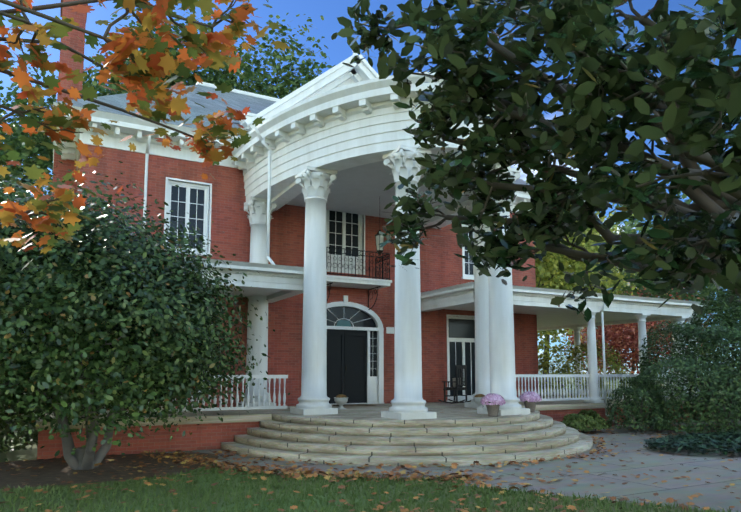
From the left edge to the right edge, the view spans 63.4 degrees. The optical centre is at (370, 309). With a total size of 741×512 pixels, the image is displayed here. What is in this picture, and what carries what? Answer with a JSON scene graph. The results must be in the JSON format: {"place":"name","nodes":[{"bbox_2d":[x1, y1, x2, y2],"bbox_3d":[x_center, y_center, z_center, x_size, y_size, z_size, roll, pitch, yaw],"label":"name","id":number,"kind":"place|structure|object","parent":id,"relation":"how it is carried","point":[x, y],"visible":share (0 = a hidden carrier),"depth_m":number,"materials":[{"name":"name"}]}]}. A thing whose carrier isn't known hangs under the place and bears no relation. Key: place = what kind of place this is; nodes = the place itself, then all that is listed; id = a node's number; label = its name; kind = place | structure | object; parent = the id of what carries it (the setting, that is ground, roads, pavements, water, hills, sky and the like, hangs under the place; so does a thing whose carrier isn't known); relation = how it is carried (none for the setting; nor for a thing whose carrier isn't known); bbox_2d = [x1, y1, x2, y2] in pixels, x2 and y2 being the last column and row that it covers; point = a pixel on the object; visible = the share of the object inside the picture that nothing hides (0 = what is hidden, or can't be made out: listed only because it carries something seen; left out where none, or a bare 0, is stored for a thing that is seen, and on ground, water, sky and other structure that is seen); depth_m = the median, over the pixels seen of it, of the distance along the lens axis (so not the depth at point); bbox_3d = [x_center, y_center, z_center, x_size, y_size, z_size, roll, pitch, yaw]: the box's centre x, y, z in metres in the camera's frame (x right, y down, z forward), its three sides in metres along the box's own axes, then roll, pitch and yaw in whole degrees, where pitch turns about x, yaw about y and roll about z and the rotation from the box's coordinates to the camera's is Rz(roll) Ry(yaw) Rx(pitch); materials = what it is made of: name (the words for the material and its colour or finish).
{"place":"outdoors","nodes":[
{"label":"outdoors","id":0,"kind":"place"},
{"bbox_2d":[0,375,734,461],"bbox_3d":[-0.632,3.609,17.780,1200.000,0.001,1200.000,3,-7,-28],"label":"ground","id":1,"kind":"structure","parent":0,"point":[21,454],"depth_m":13.10,"materials":[{"name":"green plant"}]},
{"bbox_2d":[0,393,42,452],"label":"shrub","id":2,"kind":"object","parent":1,"relation":"on","point":[15,441],"visible":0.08,"depth_m":11.92,"materials":[{"name":"green plant"}]},
{"bbox_2d":[0,43,106,223],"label":"tree","id":3,"kind":"object","parent":1,"relation":"on","point":[14,142],"visible":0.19,"depth_m":38.11,"materials":[{"name":"green plant"}]},
{"bbox_2d":[0,0,289,270],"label":"maple tree","id":4,"kind":"object","parent":1,"relation":"on","point":[141,72],"visible":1,"depth_m":4.91,"materials":[{"name":"orange plant"}]},
{"bbox_2d":[42,2,284,119],"bbox_3d":[-12.638,-7.099,37.500,14.233,25.480,14.536,3,-7,-28],"label":"tree","id":5,"kind":"object","parent":1,"relation":"on","point":[223,76],"visible":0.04,"depth_m":36.22,"materials":[{"name":"green plant"}]},
{"bbox_2d":[204,13,334,98],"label":"tree","id":6,"kind":"object","parent":1,"relation":"on","point":[298,80],"visible":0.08,"depth_m":42.45,"materials":[{"name":"green plant"}]},
{"bbox_2d":[52,0,537,408],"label":"brick house walls","id":7,"kind":"structure","parent":1,"relation":"on","point":[440,265],"depth_m":17.27,"materials":[{"name":"red brick"}]},
{"bbox_2d":[53,102,530,212],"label":"cornice","id":8,"kind":"structure","parent":7,"relation":"attached to","point":[138,129],"depth_m":15.60,"materials":[{"name":"white paint"}]},
{"bbox_2d":[55,81,529,184],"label":"house roof","id":9,"kind":"structure","parent":7,"relation":"on","point":[240,100],"depth_m":18.42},
{"bbox_2d":[163,177,474,404],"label":"window frames","id":10,"kind":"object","parent":7,"relation":"in","point":[375,389],"visible":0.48,"depth_m":18.33,"materials":[{"name":"white wood"}]},
{"bbox_2d":[170,186,474,394],"bbox_3d":[-0.750,-0.224,18.246,10.810,5.860,0.040,3,-7,-28],"label":"window glass","id":11,"kind":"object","parent":10,"relation":"in","point":[461,328],"depth_m":18.45,"materials":[{"name":"glass"}]},
{"bbox_2d":[327,329,373,405],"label":"entrance doors","id":12,"kind":"structure","parent":7,"relation":"on","point":[347,363],"depth_m":18.00,"materials":[{"name":"black wood"}]},
{"bbox_2d":[327,301,382,323],"bbox_3d":[-0.765,0.150,18.073,2.600,0.800,0.001,3,-7,-28],"label":"brick entrance spandrel","id":13,"kind":"object","parent":7,"relation":"attached to","point":[377,309],"visible":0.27,"depth_m":18.59,"materials":[{"name":"red brick"}]},
{"bbox_2d":[326,247,389,309],"bbox_3d":[-0.545,-0.868,17.762,2.064,1.660,0.924,3,-7,-28],"label":"balcony railing","id":14,"kind":"object","parent":7,"relation":"attached to","point":[380,257],"visible":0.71,"depth_m":17.50,"materials":[{"name":"black metal"}]},
{"bbox_2d":[327,275,391,289],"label":"balcony slab","id":15,"kind":"structure","parent":7,"relation":"attached to","point":[353,282],"depth_m":17.54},
{"bbox_2d":[143,126,616,424],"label":"downspouts","id":16,"kind":"object","parent":7,"relation":"attached to","point":[266,146],"visible":0.67,"depth_m":15.51,"materials":[{"name":"white paint"}]},
{"bbox_2d":[158,257,707,330],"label":"porch roof","id":17,"kind":"structure","parent":7,"relation":"attached to","point":[273,283],"depth_m":18.03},
{"bbox_2d":[51,310,698,419],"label":"porch columns","id":18,"kind":"structure","parent":1,"relation":"on","point":[594,397],"depth_m":19.01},
{"bbox_2d":[238,144,529,419],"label":"portico columns","id":19,"kind":"structure","parent":1,"relation":"on","point":[494,343],"depth_m":13.73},
{"bbox_2d":[230,72,511,228],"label":"portico entablature","id":20,"kind":"structure","parent":19,"relation":"on","point":[352,134],"depth_m":14.06,"materials":[{"name":"white wood"}]},
{"bbox_2d":[240,53,378,131],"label":"pediment","id":21,"kind":"structure","parent":20,"relation":"on","point":[338,75],"depth_m":17.96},
{"bbox_2d":[375,198,384,255],"bbox_3d":[0.258,-2.327,16.603,0.310,1.680,0.268,3,-7,-28],"label":"hanging lantern","id":22,"kind":"object","parent":20,"relation":"hanging from","point":[379,238],"visible":0.88,"depth_m":16.47,"materials":[{"name":"grey metal"}]},
{"bbox_2d":[331,0,740,321],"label":"magnolia tree","id":23,"kind":"object","parent":1,"relation":"on","point":[690,107],"visible":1,"depth_m":7.23,"materials":[{"name":"green plant"}]},
{"bbox_2d":[521,169,640,390],"bbox_3d":[10.795,-2.375,42.490,17.281,17.067,16.457,3,-7,-28],"label":"yellow tree","id":24,"kind":"object","parent":1,"relation":"on","point":[548,272],"visible":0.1,"depth_m":39.50,"materials":[{"name":"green plant"}]},
{"bbox_2d":[538,339,630,397],"bbox_3d":[8.173,2.682,23.710,4.280,3.026,5.207,3,-7,-28],"label":"tree","id":25,"kind":"object","parent":1,"relation":"on","point":[567,366],"visible":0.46,"depth_m":23.28,"materials":[{"name":"green plant"}]},
{"bbox_2d":[538,201,642,392],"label":"yellow tree","id":26,"kind":"object","parent":1,"relation":"on","point":[620,277],"visible":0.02,"depth_m":51.73,"materials":[{"name":"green plant"}]},
{"bbox_2d":[554,280,709,378],"bbox_3d":[14.039,1.766,32.665,8.513,6.790,8.004,3,-7,-28],"label":"red tree","id":27,"kind":"object","parent":1,"relation":"on","point":[620,337],"visible":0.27,"depth_m":31.74,"materials":[{"name":"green plant"}]},
{"bbox_2d":[605,372,669,431],"bbox_3d":[7.553,2.607,17.020,1.702,1.775,1.734,-2,-6,20],"label":"shrub","id":28,"kind":"object","parent":1,"relation":"on","point":[639,427],"visible":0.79,"depth_m":16.64,"materials":[{"name":"green plant"}]},
{"bbox_2d":[571,203,735,371],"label":"tree","id":29,"kind":"object","parent":1,"relation":"on","point":[628,226],"visible":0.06,"depth_m":65.06,"materials":[{"name":"green plant"}]},
{"bbox_2d":[614,128,740,353],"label":"green tree","id":30,"kind":"object","parent":1,"relation":"on","point":[704,293],"visible":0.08,"depth_m":45.15,"materials":[{"name":"green plant"}]},
{"bbox_2d":[0,450,737,511],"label":"lawn ground","id":31,"kind":"structure","parent":0,"point":[137,507],"depth_m":7.94,"materials":[{"name":"green plant"}]},
{"bbox_2d":[0,453,218,488],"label":"mulch bed","id":32,"kind":"object","parent":31,"relation":"on","point":[49,472],"visible":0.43,"depth_m":10.17,"materials":[{"name":"brown soil"},{"name":"soil"}]},
{"bbox_2d":[0,141,289,469],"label":"camellia tree","id":33,"kind":"object","parent":32,"relation":"on","point":[96,318],"visible":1,"depth_m":8.74,"materials":[{"name":"green plant"}]},
{"bbox_2d":[0,0,740,374],"label":"sky","id":34,"kind":"structure","parent":0,"point":[338,50],"materials":[{"name":"blue"}]},
{"bbox_2d":[36,393,707,458],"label":"porch base","id":35,"kind":"structure","parent":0,"point":[211,431],"depth_m":12.99,"materials":[{"name":"red brick"}]},
{"bbox_2d":[334,394,348,409],"bbox_3d":[-0.756,2.365,15.457,0.380,0.389,0.374,3,-7,-28],"label":"urn","id":36,"kind":"object","parent":35,"relation":"on","point":[341,400],"visible":1,"depth_m":15.36,"materials":[{"name":"stone"}]},
{"bbox_2d":[83,374,680,413],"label":"porch balustrades","id":37,"kind":"object","parent":35,"relation":"on","point":[284,406],"visible":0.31,"depth_m":17.60,"materials":[{"name":"white wood"}]},
{"bbox_2d":[439,365,470,403],"bbox_3d":[2.639,2.289,18.492,0.961,1.167,0.590,-5,-8,42],"label":"rocking chair","id":38,"kind":"object","parent":35,"relation":"on","point":[456,383],"visible":0.94,"depth_m":18.40,"materials":[{"name":"brown wood"}]},
{"bbox_2d":[473,394,484,408],"bbox_3d":[2.862,2.386,15.671,0.380,0.392,0.374,3,-7,-28],"label":"urn","id":39,"kind":"object","parent":35,"relation":"on","point":[477,398],"visible":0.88,"depth_m":15.59,"materials":[{"name":"stone"}]},
{"bbox_2d":[221,408,592,466],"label":"portico steps","id":40,"kind":"structure","parent":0,"point":[372,438],"depth_m":11.73,"materials":[{"name":"beige stone"}]},
{"bbox_2d":[299,409,588,453],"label":"fallen leaves","id":41,"kind":"object","parent":40,"relation":"on","point":[469,416],"depth_m":12.90,"materials":[{"name":"brown plant"}]},
{"bbox_2d":[480,393,505,416],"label":"potted flowers","id":42,"kind":"object","parent":40,"relation":"on","point":[493,402],"visible":1,"depth_m":12.78,"materials":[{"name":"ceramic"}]},
{"bbox_2d":[519,391,541,411],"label":"potted flowers","id":43,"kind":"object","parent":40,"relation":"on","point":[530,399],"visible":1,"depth_m":14.19,"materials":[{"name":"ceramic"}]},
{"bbox_2d":[166,419,740,511],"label":"forecourt pavement","id":44,"kind":"structure","parent":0,"point":[705,465],"depth_m":10.09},
{"bbox_2d":[0,421,740,511],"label":"fallen leaves","id":45,"kind":"object","parent":44,"relation":"on","point":[293,507],"visible":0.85,"depth_m":9.05,"materials":[{"name":"brown plant"}]},
{"bbox_2d":[140,430,724,509],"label":"fallen leaves","id":46,"kind":"object","parent":44,"relation":"on","point":[292,469],"visible":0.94,"depth_m":10.05,"materials":[{"name":"brown plant"}]},
{"bbox_2d":[560,409,609,432],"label":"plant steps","id":47,"kind":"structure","parent":44,"relation":"on","point":[580,420],"depth_m":16.40,"materials":[{"name":"green plant"}]},
{"bbox_2d":[643,431,740,454],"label":"ivy bed","id":48,"kind":"object","parent":44,"relation":"on","point":[720,441],"visible":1,"depth_m":12.70,"materials":[{"name":"green plant"}]},
{"bbox_2d":[622,288,740,432],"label":"shrub","id":49,"kind":"object","parent":48,"relation":"on","point":[692,366],"visible":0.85,"depth_m":16.55,"materials":[{"name":"green plant"}]},
{"bbox_2d":[689,301,740,419],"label":"shrub","id":50,"kind":"object","parent":44,"relation":"on","point":[718,348],"visible":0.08,"depth_m":22.07,"materials":[{"name":"green plant"}]}
]}

